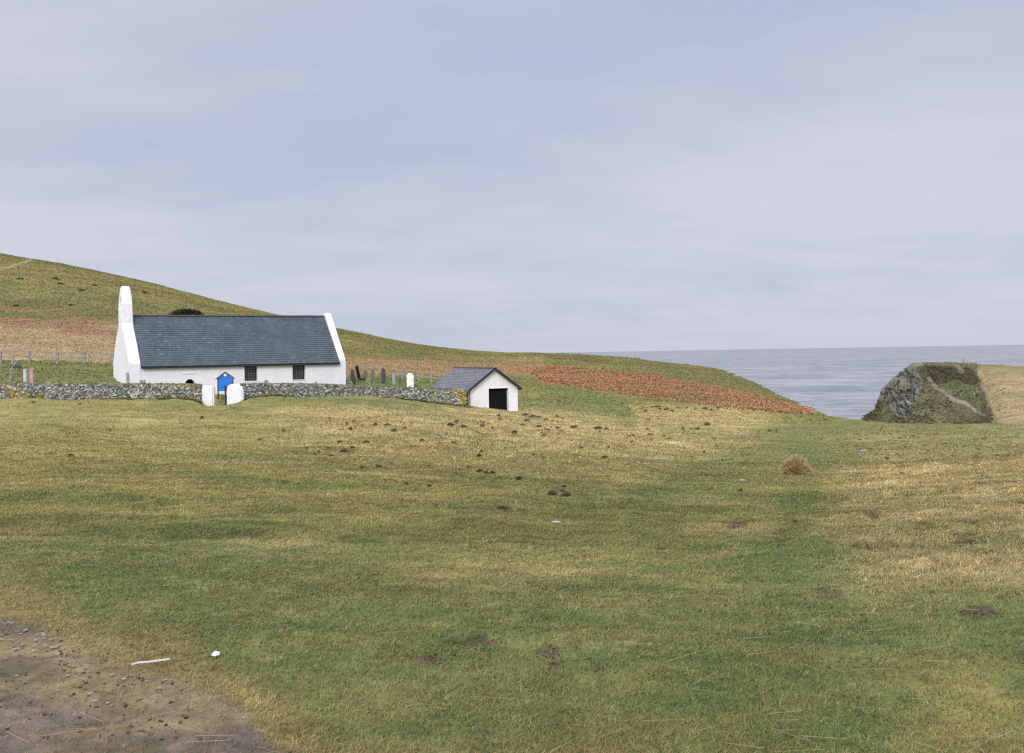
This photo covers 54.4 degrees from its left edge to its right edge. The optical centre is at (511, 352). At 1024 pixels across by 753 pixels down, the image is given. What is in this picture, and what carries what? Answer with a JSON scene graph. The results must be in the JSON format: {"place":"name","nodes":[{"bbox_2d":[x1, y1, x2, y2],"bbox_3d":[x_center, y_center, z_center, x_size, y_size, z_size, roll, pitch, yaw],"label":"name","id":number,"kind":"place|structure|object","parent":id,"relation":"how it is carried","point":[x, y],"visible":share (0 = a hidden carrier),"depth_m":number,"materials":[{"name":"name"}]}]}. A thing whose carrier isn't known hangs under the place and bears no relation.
{"place":"outdoors","nodes":[
{"label":"outdoors","id":0,"kind":"place"},
{"bbox_2d":[0,254,1023,752],"bbox_3d":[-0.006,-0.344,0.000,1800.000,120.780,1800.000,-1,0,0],"label":"ground","id":1,"kind":"structure","parent":0,"point":[24,666],"depth_m":6.35,"materials":[{"name":"green plant"}]},
{"bbox_2d":[7,356,17,381],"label":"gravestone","id":2,"kind":"object","parent":1,"relation":"on","point":[11,368],"visible":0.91,"depth_m":75.94,"materials":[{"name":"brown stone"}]},
{"bbox_2d":[23,369,26,381],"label":"gravestone","id":3,"kind":"object","parent":1,"relation":"on","point":[24,375],"visible":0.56,"depth_m":74.90,"materials":[{"name":"grey stone"}]},
{"bbox_2d":[29,368,33,382],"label":"gravestone","id":4,"kind":"object","parent":1,"relation":"on","point":[31,372],"visible":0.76,"depth_m":74.90,"materials":[{"name":"pink stone"}]},
{"bbox_2d":[0,351,113,365],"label":"fence","id":5,"kind":"object","parent":1,"relation":"on","point":[57,358],"visible":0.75,"depth_m":95.92,"materials":[{"name":"grey wood"}]},
{"bbox_2d":[0,381,202,400],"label":"stone wall","id":6,"kind":"structure","parent":1,"relation":"on","point":[58,391],"depth_m":70.44,"materials":[{"name":"grey stone"}]},
{"bbox_2d":[126,372,129,382],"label":"gravestone","id":7,"kind":"object","parent":1,"relation":"on","point":[127,377],"visible":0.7,"depth_m":75.44,"materials":[{"name":"stone"}]},
{"bbox_2d":[131,658,169,664],"bbox_3d":[-1.872,1.603,5.158,0.192,0.017,0.016,-1,0,-14],"label":"stick","id":8,"kind":"object","parent":1,"relation":"on","point":[150,661],"visible":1,"depth_m":5.15,"materials":[{"name":"white wood"}]},
{"bbox_2d":[168,308,203,314],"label":"gorse bush","id":9,"kind":"object","parent":1,"relation":"on","point":[182,311],"visible":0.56,"depth_m":237.43,"materials":[{"name":"green plant"}]},
{"bbox_2d":[0,588,382,751],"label":"dead grass","id":10,"kind":"structure","parent":1,"relation":"on","point":[172,678],"depth_m":4.87,"materials":[{"name":"brown plant"}]},
{"bbox_2d":[201,385,214,405],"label":"gate pillar","id":11,"kind":"structure","parent":1,"relation":"on","point":[208,394],"depth_m":71.70,"materials":[{"name":"white paint"}]},
{"bbox_2d":[211,651,222,655],"bbox_3d":[-1.576,1.613,5.321,0.065,0.027,0.038,-1,0,12],"label":"scrap","id":12,"kind":"object","parent":1,"relation":"on","point":[215,653],"visible":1,"depth_m":5.31,"materials":[{"name":"white paper"}]},
{"bbox_2d":[216,372,234,398],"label":"notice board","id":13,"kind":"object","parent":1,"relation":"on","point":[225,379],"visible":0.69,"depth_m":75.55,"materials":[{"name":"blue paint"}]},
{"bbox_2d":[113,286,345,394],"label":"chapel","id":14,"kind":"structure","parent":1,"relation":"on","point":[204,350],"depth_m":82.67,"materials":[{"name":"paint"}]},
{"bbox_2d":[244,366,256,380],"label":"window","id":15,"kind":"structure","parent":14,"relation":"in","point":[250,372],"depth_m":82.70,"materials":[{"name":"black paint"}]},
{"bbox_2d":[292,365,303,379],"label":"window","id":16,"kind":"structure","parent":14,"relation":"in","point":[298,370],"depth_m":84.83,"materials":[{"name":"black paint"}]},
{"bbox_2d":[227,384,243,404],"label":"gate pillar","id":17,"kind":"structure","parent":1,"relation":"on","point":[235,393],"depth_m":72.00,"materials":[{"name":"white paint"}]},
{"bbox_2d":[3,394,472,407],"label":"wall foot grass","id":18,"kind":"structure","parent":1,"relation":"on","point":[200,402],"depth_m":73.17,"materials":[{"name":"green plant"}]},
{"bbox_2d":[350,369,354,381],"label":"gravestone","id":19,"kind":"object","parent":1,"relation":"on","point":[352,372],"visible":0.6,"depth_m":89.95,"materials":[{"name":"stone"}]},
{"bbox_2d":[240,382,468,405],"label":"stone wall","id":20,"kind":"structure","parent":1,"relation":"on","point":[442,395],"depth_m":76.35,"materials":[{"name":"grey stone"}]},
{"bbox_2d":[355,366,360,377],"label":"gravestone","id":21,"kind":"object","parent":1,"relation":"on","point":[357,371],"visible":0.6,"depth_m":95.97,"materials":[{"name":"black stone"}]},
{"bbox_2d":[357,378,365,382],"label":"chest tomb","id":22,"kind":"object","parent":1,"relation":"on","point":[361,380],"visible":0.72,"depth_m":88.63,"materials":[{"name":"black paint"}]},
{"bbox_2d":[371,369,373,381],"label":"gravestone","id":23,"kind":"object","parent":1,"relation":"on","point":[372,375],"visible":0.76,"depth_m":92.94,"materials":[{"name":"green stone"}]},
{"bbox_2d":[381,368,385,383],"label":"gravestone","id":24,"kind":"object","parent":1,"relation":"on","point":[383,378],"visible":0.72,"depth_m":87.95,"materials":[{"name":"stone"}]},
{"bbox_2d":[392,373,395,384],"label":"gravestone","id":25,"kind":"object","parent":1,"relation":"on","point":[393,379],"visible":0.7,"depth_m":87.94,"materials":[{"name":"grey stone"}]},
{"bbox_2d":[346,365,445,382],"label":"fence","id":26,"kind":"object","parent":1,"relation":"on","point":[401,374],"visible":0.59,"depth_m":99.92,"materials":[{"name":"grey wood"}]},
{"bbox_2d":[407,373,413,386],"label":"gravestone","id":27,"kind":"object","parent":1,"relation":"on","point":[410,379],"visible":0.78,"depth_m":86.95,"materials":[{"name":"white stone"}]},
{"bbox_2d":[0,253,839,423],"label":"rough grass","id":28,"kind":"structure","parent":1,"relation":"on","point":[409,349],"depth_m":183.84,"materials":[{"name":"green plant"}]},
{"bbox_2d":[363,369,367,379],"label":"gravestone","id":29,"kind":"object","parent":28,"relation":"on","point":[365,373],"visible":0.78,"depth_m":95.94,"materials":[{"name":"brown stone"}]},
{"bbox_2d":[366,377,370,383],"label":"gravestone","id":30,"kind":"object","parent":28,"relation":"on","point":[368,380],"visible":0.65,"depth_m":86.95,"materials":[{"name":"stone"}]},
{"bbox_2d":[430,367,521,410],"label":"shed","id":31,"kind":"structure","parent":1,"relation":"on","point":[492,387],"depth_m":79.49,"materials":[{"name":"white paint"}]},
{"bbox_2d":[489,388,506,409],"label":"door","id":32,"kind":"structure","parent":31,"relation":"in","point":[497,396],"depth_m":79.48,"materials":[{"name":"black wood"}]},
{"bbox_2d":[0,496,993,743],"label":"earth crumbs","id":33,"kind":"object","parent":1,"relation":"on","point":[186,717],"visible":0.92,"depth_m":5.01,"materials":[{"name":"soil"}]},
{"bbox_2d":[0,395,1023,550],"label":"grass","id":34,"kind":"structure","parent":1,"relation":"on","point":[896,499],"depth_m":16.56,"materials":[{"name":"green plant"}]},
{"bbox_2d":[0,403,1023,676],"bbox_3d":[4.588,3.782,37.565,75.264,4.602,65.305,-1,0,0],"label":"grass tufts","id":35,"kind":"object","parent":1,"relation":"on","point":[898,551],"visible":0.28,"depth_m":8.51,"materials":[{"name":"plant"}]},
{"bbox_2d":[0,482,1023,752],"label":"loose straw","id":36,"kind":"object","parent":1,"relation":"on","point":[596,656],"visible":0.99,"depth_m":4.81,"materials":[{"name":"beige plant"}]},
{"bbox_2d":[531,365,815,414],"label":"bracken","id":37,"kind":"object","parent":1,"relation":"on","point":[648,385],"visible":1,"depth_m":144.60,"materials":[{"name":"brown plant"}]},
{"bbox_2d":[778,453,814,474],"bbox_3d":[7.313,2.918,25.649,0.957,0.726,0.878,-1,0,0],"label":"dry bush","id":38,"kind":"object","parent":1,"relation":"on","point":[795,464],"visible":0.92,"depth_m":25.45,"materials":[{"name":"brown plant"}]},
{"bbox_2d":[0,0,1023,352],"label":"sky","id":39,"kind":"structure","parent":0,"point":[538,176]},
{"bbox_2d":[561,345,1023,419],"bbox_3d":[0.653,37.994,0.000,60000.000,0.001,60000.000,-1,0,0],"label":"sea","id":40,"kind":"structure","parent":0,"point":[849,383],"depth_m":2171.63,"materials":[{"name":"liquid"}]},
{"bbox_2d":[864,363,1023,424],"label":"headland","id":41,"kind":"structure","parent":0,"point":[901,390],"depth_m":192.66,"materials":[{"name":"grey stone"}]},
{"bbox_2d":[861,362,1023,423],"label":"rough grass","id":42,"kind":"structure","parent":41,"relation":"on","point":[872,416],"depth_m":194.89,"materials":[{"name":"green plant"}]}
]}

